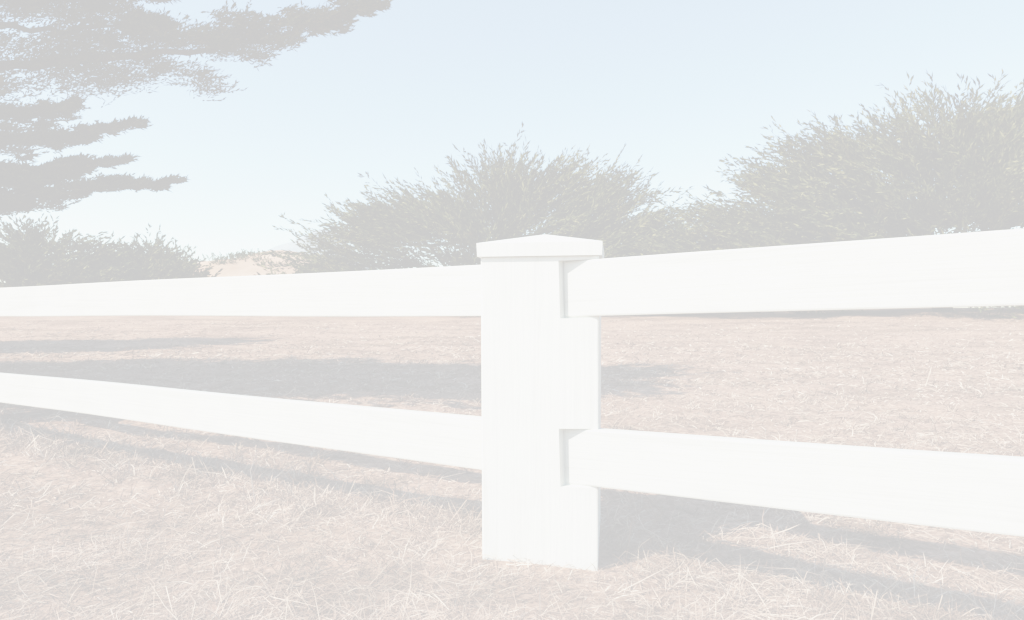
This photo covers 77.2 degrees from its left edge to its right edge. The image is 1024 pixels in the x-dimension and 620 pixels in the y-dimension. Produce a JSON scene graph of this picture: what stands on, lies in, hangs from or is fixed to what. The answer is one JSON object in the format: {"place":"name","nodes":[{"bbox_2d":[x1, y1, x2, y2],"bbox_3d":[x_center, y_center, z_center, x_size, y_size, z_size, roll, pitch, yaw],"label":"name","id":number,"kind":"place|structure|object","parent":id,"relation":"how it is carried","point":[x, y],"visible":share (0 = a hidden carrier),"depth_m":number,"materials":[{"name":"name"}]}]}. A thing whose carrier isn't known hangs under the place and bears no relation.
{"place":"outdoors","nodes":[
{"label":"outdoors","id":0,"kind":"place"},
{"bbox_2d":[197,250,307,276],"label":"hill","id":1,"kind":"structure","parent":0,"point":[239,267],"depth_m":394.68,"materials":[{"name":"beige sand"}]},
{"bbox_2d":[205,248,287,266],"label":"distant trees","id":2,"kind":"object","parent":1,"relation":"on","point":[238,255],"visible":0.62,"depth_m":405.90,"materials":[{"name":"green plant"}]},
{"bbox_2d":[267,229,373,269],"bbox_3d":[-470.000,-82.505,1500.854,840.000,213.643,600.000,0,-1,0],"label":"hill","id":3,"kind":"structure","parent":0,"point":[291,246],"depth_m":1436.74,"materials":[{"name":"beige sand"}]},
{"bbox_2d":[0,307,1023,619],"bbox_3d":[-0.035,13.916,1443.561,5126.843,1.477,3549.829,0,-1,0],"label":"ground","id":4,"kind":"structure","parent":0,"point":[708,321],"depth_m":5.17,"materials":[{"name":"beige plant"}]},
{"bbox_2d":[0,211,147,287],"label":"bush","id":5,"kind":"object","parent":4,"relation":"on","point":[28,261],"visible":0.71,"depth_m":44.33,"materials":[{"name":"green plant"}]},
{"bbox_2d":[90,223,222,280],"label":"bush","id":6,"kind":"object","parent":4,"relation":"on","point":[155,262],"visible":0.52,"depth_m":46.65,"materials":[{"name":"green plant"}]},
{"bbox_2d":[0,0,392,217],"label":"cypress tree","id":7,"kind":"object","parent":4,"relation":"on","point":[27,183],"visible":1,"depth_m":7.95,"materials":[{"name":"green plant"}]},
{"bbox_2d":[292,259,365,273],"bbox_3d":[-11.539,-1.435,38.128,9.855,3.757,5.879,0,-1,0],"label":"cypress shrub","id":8,"kind":"object","parent":4,"relation":"on","point":[318,269],"visible":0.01,"depth_m":36.71,"materials":[{"name":"green plant"}]},
{"bbox_2d":[254,122,716,316],"bbox_3d":[-0.931,-4.010,32.422,25.530,9.442,12.465,0,-1,0],"label":"bush","id":9,"kind":"object","parent":4,"relation":"on","point":[518,201],"visible":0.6,"depth_m":30.07,"materials":[{"name":"green plant"}]},
{"bbox_2d":[0,229,1023,570],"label":"white fence","id":10,"kind":"object","parent":4,"relation":"on","point":[542,449],"visible":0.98,"depth_m":2.17,"materials":[{"name":"paint"}]},
{"bbox_2d":[613,69,1023,318],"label":"bush","id":11,"kind":"object","parent":4,"relation":"on","point":[974,157],"visible":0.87,"depth_m":26.63,"materials":[{"name":"green plant"}]},
{"bbox_2d":[0,0,1023,307],"label":"sky","id":12,"kind":"structure","parent":0,"point":[686,85],"materials":[{"name":"blue"}]}
]}

